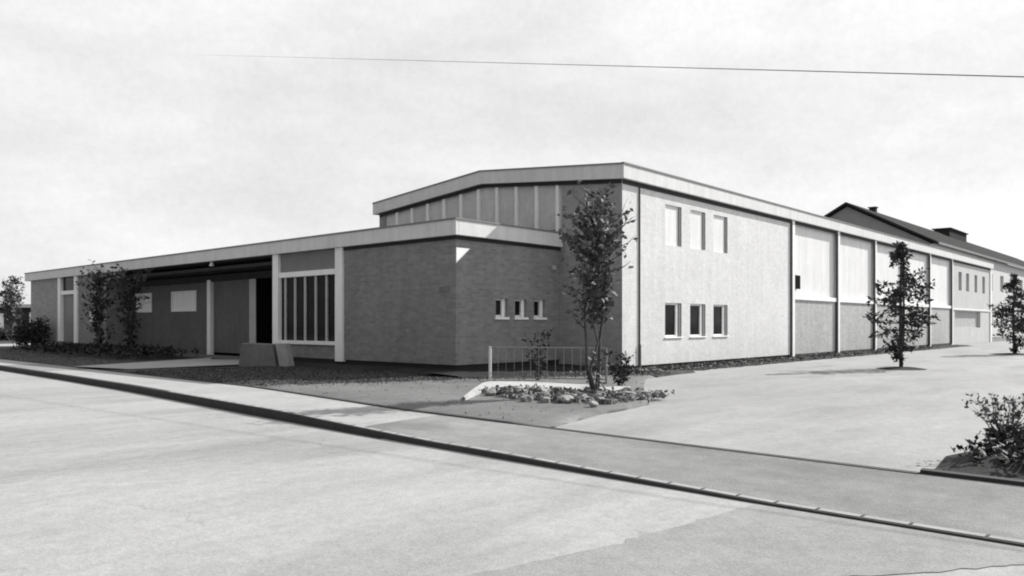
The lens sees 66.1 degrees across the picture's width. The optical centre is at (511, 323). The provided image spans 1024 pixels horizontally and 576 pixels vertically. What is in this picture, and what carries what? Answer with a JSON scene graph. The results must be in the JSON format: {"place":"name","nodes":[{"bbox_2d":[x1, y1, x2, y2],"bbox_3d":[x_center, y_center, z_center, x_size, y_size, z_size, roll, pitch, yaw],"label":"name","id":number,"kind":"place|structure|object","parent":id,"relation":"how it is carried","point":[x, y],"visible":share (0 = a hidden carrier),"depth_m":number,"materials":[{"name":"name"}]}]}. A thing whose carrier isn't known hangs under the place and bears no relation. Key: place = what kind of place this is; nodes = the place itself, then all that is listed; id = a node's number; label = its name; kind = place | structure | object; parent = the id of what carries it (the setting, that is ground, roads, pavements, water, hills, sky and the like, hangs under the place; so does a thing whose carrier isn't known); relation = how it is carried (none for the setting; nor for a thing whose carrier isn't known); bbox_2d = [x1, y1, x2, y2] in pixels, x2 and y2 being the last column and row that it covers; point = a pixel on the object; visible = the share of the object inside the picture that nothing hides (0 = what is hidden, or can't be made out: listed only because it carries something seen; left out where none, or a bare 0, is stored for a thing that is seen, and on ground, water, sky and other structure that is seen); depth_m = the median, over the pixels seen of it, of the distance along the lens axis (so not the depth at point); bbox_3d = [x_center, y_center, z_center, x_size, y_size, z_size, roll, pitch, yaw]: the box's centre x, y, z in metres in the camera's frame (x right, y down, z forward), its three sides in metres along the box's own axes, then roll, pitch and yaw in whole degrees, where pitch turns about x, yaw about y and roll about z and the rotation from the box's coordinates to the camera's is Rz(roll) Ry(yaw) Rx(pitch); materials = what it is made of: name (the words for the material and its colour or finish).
{"place":"outdoors","nodes":[
{"label":"outdoors","id":0,"kind":"place"},
{"bbox_2d":[0,343,30,345],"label":"path","id":1,"kind":"structure","parent":0,"point":[9,344],"depth_m":50.68,"materials":[{"name":"grey concrete"}]},
{"bbox_2d":[76,358,238,368],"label":"entrance path","id":2,"kind":"structure","parent":0,"point":[181,363],"depth_m":25.89,"materials":[{"name":"grey concrete"}]},
{"bbox_2d":[0,359,436,425],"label":"pavement","id":3,"kind":"structure","parent":0,"point":[354,413],"depth_m":14.76,"materials":[{"name":"grey concrete"}]},
{"bbox_2d":[4,364,84,370],"bbox_3d":[-15.083,1.396,25.308,4.643,0.001,1.361,0,0,44],"label":"pavement crossing","id":4,"kind":"object","parent":3,"relation":"on","point":[43,367],"visible":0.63,"depth_m":25.17,"materials":[{"name":"concrete"}]},
{"bbox_2d":[0,340,694,420],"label":"lawn","id":5,"kind":"structure","parent":0,"point":[102,362],"depth_m":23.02,"materials":[{"name":"plant"}]},
{"bbox_2d":[7,313,52,348],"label":"dark hedge","id":6,"kind":"object","parent":5,"relation":"on","point":[27,333],"visible":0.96,"depth_m":41.74,"materials":[{"name":"black plant"}]},
{"bbox_2d":[52,349,190,359],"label":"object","id":7,"kind":"object","parent":5,"relation":"on","point":[132,356],"visible":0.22,"depth_m":31.07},
{"bbox_2d":[74,260,117,345],"bbox_3d":[-18.525,-0.773,35.222,1.716,4.148,1.702,0,0,6],"label":"tree","id":8,"kind":"object","parent":7,"relation":"on","point":[99,306],"visible":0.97,"depth_m":35.09,"materials":[{"name":"grey plant"}]},
{"bbox_2d":[15,341,198,357],"bbox_3d":[-17.952,1.051,34.278,12.699,0.627,3.118,0,0,42],"label":"ground cover","id":9,"kind":"object","parent":7,"relation":"on","point":[144,349],"visible":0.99,"depth_m":32.10,"materials":[{"name":"black plant"}]},
{"bbox_2d":[106,263,157,347],"bbox_3d":[-15.979,-0.628,33.128,1.893,3.878,1.897,0,0,-13],"label":"tree","id":10,"kind":"object","parent":7,"relation":"on","point":[130,327],"visible":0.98,"depth_m":32.90,"materials":[{"name":"grey plant"}]},
{"bbox_2d":[238,343,294,366],"bbox_3d":[-7.844,1.020,25.386,1.951,0.800,0.550,0,0,19],"label":"concrete trough","id":11,"kind":"object","parent":5,"relation":"on","point":[265,354],"visible":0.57,"depth_m":25.11,"materials":[{"name":"grey concrete"}]},
{"bbox_2d":[24,217,563,369],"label":"entrance wing","id":12,"kind":"structure","parent":5,"relation":"on","point":[455,293],"depth_m":24.83,"materials":[{"name":"grey brick"}]},
{"bbox_2d":[64,294,73,340],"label":"door","id":13,"kind":"structure","parent":12,"relation":"in","point":[68,299],"depth_m":40.96,"materials":[{"name":"paint"}]},
{"bbox_2d":[135,293,151,312],"bbox_3d":[-17.677,-1.005,37.858,1.798,0.908,0.130,0,0,42],"label":"window","id":14,"kind":"structure","parent":12,"relation":"in","point":[147,307],"depth_m":37.74,"materials":[{"name":"grey glass"}]},
{"bbox_2d":[171,290,195,311],"bbox_3d":[-14.602,-1.005,35.108,2.348,0.908,0.130,0,0,42],"label":"window","id":15,"kind":"structure","parent":12,"relation":"in","point":[181,301],"depth_m":35.15,"materials":[{"name":"white glass"}]},
{"bbox_2d":[279,269,334,344],"bbox_3d":[-6.819,-0.544,26.455,3.326,2.468,0.250,0,0,42],"label":"window","id":16,"kind":"structure","parent":12,"relation":"in","point":[308,297],"depth_m":26.43,"materials":[{"name":"glass"}]},
{"bbox_2d":[495,299,509,319],"bbox_3d":[-0.359,-0.432,23.065,0.260,0.615,0.590,0,0,42],"label":"window","id":17,"kind":"structure","parent":12,"relation":"in","point":[500,303],"depth_m":23.17,"materials":[{"name":"white paint"}]},
{"bbox_2d":[514,299,528,319],"bbox_3d":[0.208,-0.432,23.698,0.260,0.615,0.610,0,0,42],"label":"window","id":18,"kind":"structure","parent":12,"relation":"in","point":[519,303],"depth_m":23.82,"materials":[{"name":"white paint"}]},
{"bbox_2d":[533,300,546,319],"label":"window","id":19,"kind":"structure","parent":12,"relation":"in","point":[538,304],"depth_m":24.47,"materials":[{"name":"white paint"}]},
{"bbox_2d":[294,361,593,377],"bbox_3d":[-2.999,1.323,24.998,10.827,0.134,5.948,0,0,42],"label":"wing foot bed","id":20,"kind":"object","parent":5,"relation":"on","point":[496,372],"visible":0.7,"depth_m":22.38,"materials":[{"name":"soil"}]},
{"bbox_2d":[372,162,993,368],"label":"sports hall","id":21,"kind":"structure","parent":5,"relation":"on","point":[714,274],"depth_m":28.49,"materials":[{"name":"white paint"}]},
{"bbox_2d":[664,303,682,337],"bbox_3d":[5.213,-0.105,25.768,0.240,1.150,1.130,0,0,42],"label":"window","id":22,"kind":"structure","parent":21,"relation":"in","point":[672,310],"depth_m":25.86,"materials":[{"name":"white paint"}]},
{"bbox_2d":[690,304,706,337],"bbox_3d":[6.300,-0.105,26.983,0.240,1.150,1.150,0,0,42],"label":"window","id":23,"kind":"structure","parent":21,"relation":"in","point":[697,311],"depth_m":27.11,"materials":[{"name":"white paint"}]},
{"bbox_2d":[713,305,728,336],"bbox_3d":[7.403,-0.105,28.217,0.240,1.150,1.160,0,0,42],"label":"window","id":24,"kind":"structure","parent":21,"relation":"in","point":[719,311],"depth_m":28.32,"materials":[{"name":"white paint"}]},
{"bbox_2d":[955,311,977,327],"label":"window","id":25,"kind":"structure","parent":21,"relation":"in","point":[963,319],"depth_m":56.90,"materials":[{"name":"grey paint"}]},
{"bbox_2d":[254,375,655,426],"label":"bare verge","id":26,"kind":"structure","parent":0,"point":[406,395],"depth_m":14.17,"materials":[{"name":"grey soil"}]},
{"bbox_2d":[521,328,553,379],"bbox_3d":[0.683,0.759,19.154,0.787,1.372,0.917,0,0,42],"label":"slender shrub","id":27,"kind":"object","parent":26,"relation":"on","point":[536,362],"visible":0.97,"depth_m":19.15,"materials":[{"name":"black plant"}]},
{"bbox_2d":[489,346,606,383],"bbox_3d":[0.820,0.980,18.498,2.856,0.880,0.071,0,0,15],"label":"iron railing","id":28,"kind":"object","parent":26,"relation":"on","point":[490,363],"visible":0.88,"depth_m":18.56,"materials":[{"name":"grey metal"}]},
{"bbox_2d":[495,389,649,403],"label":"rock garden soil","id":29,"kind":"object","parent":26,"relation":"on","point":[510,397],"visible":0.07,"depth_m":14.29,"materials":[{"name":"grey soil"}]},
{"bbox_2d":[485,389,495,395],"bbox_3d":[-0.407,1.318,15.071,0.203,0.147,0.264,0,0,42],"label":"rockery stone","id":30,"kind":"object","parent":29,"relation":"on","point":[490,392],"visible":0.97,"depth_m":15.00,"materials":[{"name":"grey stone"}]},
{"bbox_2d":[536,388,551,391],"bbox_3d":[0.617,1.307,15.048,0.322,0.190,0.307,0,0,17],"label":"rockery stone","id":31,"kind":"object","parent":29,"relation":"on","point":[543,389],"visible":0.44,"depth_m":14.96,"materials":[{"name":"grey stone"}]},
{"bbox_2d":[538,392,551,397],"bbox_3d":[0.595,1.322,14.416,0.242,0.159,0.273,0,0,-42],"label":"rockery stone","id":32,"kind":"object","parent":29,"relation":"on","point":[545,394],"visible":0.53,"depth_m":14.32,"materials":[{"name":"grey stone"}]},
{"bbox_2d":[558,394,573,402],"bbox_3d":[0.928,1.313,13.669,0.312,0.175,0.251,0,0,-42],"label":"rockery stone","id":33,"kind":"object","parent":29,"relation":"on","point":[565,398],"visible":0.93,"depth_m":13.57,"materials":[{"name":"grey stone"}]},
{"bbox_2d":[481,387,667,403],"bbox_3d":[0.919,1.330,14.663,3.623,0.172,2.181,0,0,24],"label":"rubble","id":34,"kind":"object","parent":29,"relation":"on","point":[643,396],"visible":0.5,"depth_m":14.16,"materials":[{"name":"stone"}]},
{"bbox_2d":[478,383,674,403],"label":"rockery plants","id":35,"kind":"object","parent":29,"relation":"on","point":[533,391],"visible":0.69,"depth_m":14.47,"materials":[{"name":"grey plant"}]},
{"bbox_2d":[588,401,598,406],"bbox_3d":[1.333,1.320,12.918,0.184,0.126,0.163,0,0,-34],"label":"rockery stone","id":36,"kind":"object","parent":29,"relation":"on","point":[593,404],"visible":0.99,"depth_m":12.86,"materials":[{"name":"grey stone"}]},
{"bbox_2d":[557,179,638,392],"bbox_3d":[1.565,-0.669,15.065,1.478,4.159,1.505,0,0,42],"label":"leafy tree","id":37,"kind":"object","parent":29,"relation":"on","point":[597,292],"visible":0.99,"depth_m":15.01,"materials":[{"name":"grey plant"}]},
{"bbox_2d":[592,393,605,398],"bbox_3d":[1.563,1.313,14.060,0.231,0.158,0.354,0,0,-26],"label":"rockery stone","id":38,"kind":"object","parent":29,"relation":"on","point":[597,395],"visible":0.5,"depth_m":13.94,"materials":[{"name":"grey stone"}]},
{"bbox_2d":[603,350,635,385],"bbox_3d":[2.355,1.005,16.911,0.542,0.884,0.642,0,0,-25],"label":"bed shrub","id":39,"kind":"object","parent":29,"relation":"on","point":[622,379],"visible":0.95,"depth_m":16.82,"materials":[{"name":"grey plant"}]},
{"bbox_2d":[621,391,635,394],"bbox_3d":[2.156,1.308,14.582,0.292,0.138,0.214,0,0,-11],"label":"rockery stone","id":40,"kind":"object","parent":29,"relation":"on","point":[628,392],"visible":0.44,"depth_m":14.52,"materials":[{"name":"grey stone"}]},
{"bbox_2d":[0,370,1023,575],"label":"road","id":41,"kind":"structure","parent":0,"point":[98,481],"depth_m":6.77,"materials":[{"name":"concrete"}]},
{"bbox_2d":[1,370,382,438],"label":"gutter","id":42,"kind":"object","parent":41,"relation":"on","point":[209,406],"visible":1,"depth_m":14.10,"materials":[{"name":"concrete"}]},
{"bbox_2d":[0,365,1023,546],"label":"kerb","id":43,"kind":"structure","parent":41,"relation":"on","point":[274,414],"depth_m":9.74,"materials":[{"name":"concrete"}]},
{"bbox_2d":[169,391,1023,542],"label":"kerb top","id":44,"kind":"structure","parent":43,"relation":"on","point":[874,517],"depth_m":7.19,"materials":[{"name":"concrete"}]},
{"bbox_2d":[464,504,1023,575],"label":"road patch","id":45,"kind":"object","parent":41,"relation":"on","point":[757,540],"visible":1,"depth_m":5.24,"materials":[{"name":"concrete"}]},
{"bbox_2d":[0,0,1023,303],"label":"sky","id":46,"kind":"structure","parent":0,"point":[128,129],"materials":[{"name":"white"}]},
{"bbox_2d":[1,336,1023,422],"bbox_3d":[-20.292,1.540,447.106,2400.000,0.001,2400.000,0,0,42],"label":"ground","id":47,"kind":"structure","parent":0,"point":[995,339],"depth_m":27.77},
{"bbox_2d":[0,323,14,340],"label":"distant shrub","id":48,"kind":"object","parent":47,"relation":"on","point":[4,336],"visible":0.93,"depth_m":63.11,"materials":[{"name":"black plant"}]},
{"bbox_2d":[0,275,25,339],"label":"street tree","id":49,"kind":"object","parent":47,"relation":"on","point":[10,296],"visible":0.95,"depth_m":69.67,"materials":[{"name":"grey plant"}]},
{"bbox_2d":[0,304,30,335],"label":"distant bungalow","id":50,"kind":"object","parent":47,"relation":"on","point":[26,309],"visible":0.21,"depth_m":81.98,"materials":[{"name":"white paint"}]},
{"bbox_2d":[0,313,3,328],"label":"window","id":51,"kind":"structure","parent":50,"relation":"in","point":[1,317],"depth_m":81.24,"materials":[{"name":"white paint"}]},
{"bbox_2d":[824,202,1023,336],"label":"gabled house","id":52,"kind":"structure","parent":47,"relation":"on","point":[948,238],"depth_m":83.83,"materials":[{"name":"white paint"}]},
{"bbox_2d":[1000,276,1001,291],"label":"window","id":53,"kind":"structure","parent":52,"relation":"in","point":[1000,276],"depth_m":90.50,"materials":[{"name":"grey glass"}]},
{"bbox_2d":[464,381,628,399],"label":"curb","id":54,"kind":"structure","parent":0,"point":[475,391],"depth_m":16.79,"materials":[{"name":"white concrete"}]},
{"bbox_2d":[225,55,1023,76],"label":"overhead cable","id":55,"kind":"object","parent":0,"point":[725,68],"visible":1,"depth_m":15.59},
{"bbox_2d":[366,415,1023,539],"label":"asphalt pavement","id":56,"kind":"structure","parent":0,"point":[990,508],"depth_m":7.50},
{"bbox_2d":[920,468,1023,485],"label":"bed kerb","id":57,"kind":"structure","parent":56,"relation":"on","point":[975,477],"depth_m":7.07,"materials":[{"name":"concrete"}]},
{"bbox_2d":[555,340,1023,471],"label":"forecourt","id":58,"kind":"structure","parent":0,"point":[862,410],"depth_m":13.46,"materials":[{"name":"concrete"}]},
{"bbox_2d":[259,387,919,473],"bbox_3d":[-0.933,1.415,12.159,0.386,0.070,13.503,0,0,-43],"label":"pavement edging","id":59,"kind":"object","parent":58,"relation":"on","point":[684,444],"visible":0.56,"depth_m":10.04,"materials":[{"name":"grey concrete"}]},
{"bbox_2d":[862,240,940,366],"bbox_3d":[12.483,-0.606,24.990,2.116,4.113,2.300,0,0,42],"label":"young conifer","id":60,"kind":"object","parent":58,"relation":"on","point":[898,294],"visible":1,"depth_m":24.83,"materials":[{"name":"black plant"}]},
{"bbox_2d":[878,367,925,369],"bbox_3d":[12.336,1.389,24.957,1.427,0.061,1.500,0,0,42],"label":"tree pit","id":61,"kind":"object","parent":58,"relation":"on","point":[903,368],"visible":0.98,"depth_m":24.55,"materials":[{"name":"soil"}]},
{"bbox_2d":[935,446,1023,479],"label":"shrub bed","id":62,"kind":"object","parent":58,"relation":"on","point":[991,466],"visible":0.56,"depth_m":7.44,"materials":[{"name":"soil"}]},
{"bbox_2d":[949,424,1023,467],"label":"ground cover","id":63,"kind":"object","parent":62,"relation":"on","point":[1017,445],"visible":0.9,"depth_m":7.73,"materials":[{"name":"grey plant"}]},
{"bbox_2d":[959,392,1023,448],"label":"corner shrub","id":64,"kind":"object","parent":62,"relation":"on","point":[1013,416],"visible":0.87,"depth_m":8.31,"materials":[{"name":"grey plant"}]},
{"bbox_2d":[994,353,1023,354],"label":"tree pit","id":65,"kind":"object","parent":58,"relation":"on","point":[1009,353],"visible":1,"depth_m":36.37,"materials":[{"name":"soil"}]},
{"bbox_2d":[986,272,1023,352],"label":"young conifer","id":66,"kind":"object","parent":65,"relation":"on","point":[1017,326],"visible":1,"depth_m":36.56,"materials":[{"name":"black plant"}]},
{"bbox_2d":[624,345,969,373],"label":"bed along hall","id":67,"kind":"structure","parent":0,"point":[808,359],"depth_m":30.33,"materials":[{"name":"soil"}]},
{"bbox_2d":[565,346,931,374],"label":"bedding plants","id":68,"kind":"object","parent":67,"relation":"on","point":[687,367],"visible":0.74,"depth_m":26.95,"materials":[{"name":"grey plant"}]}
]}

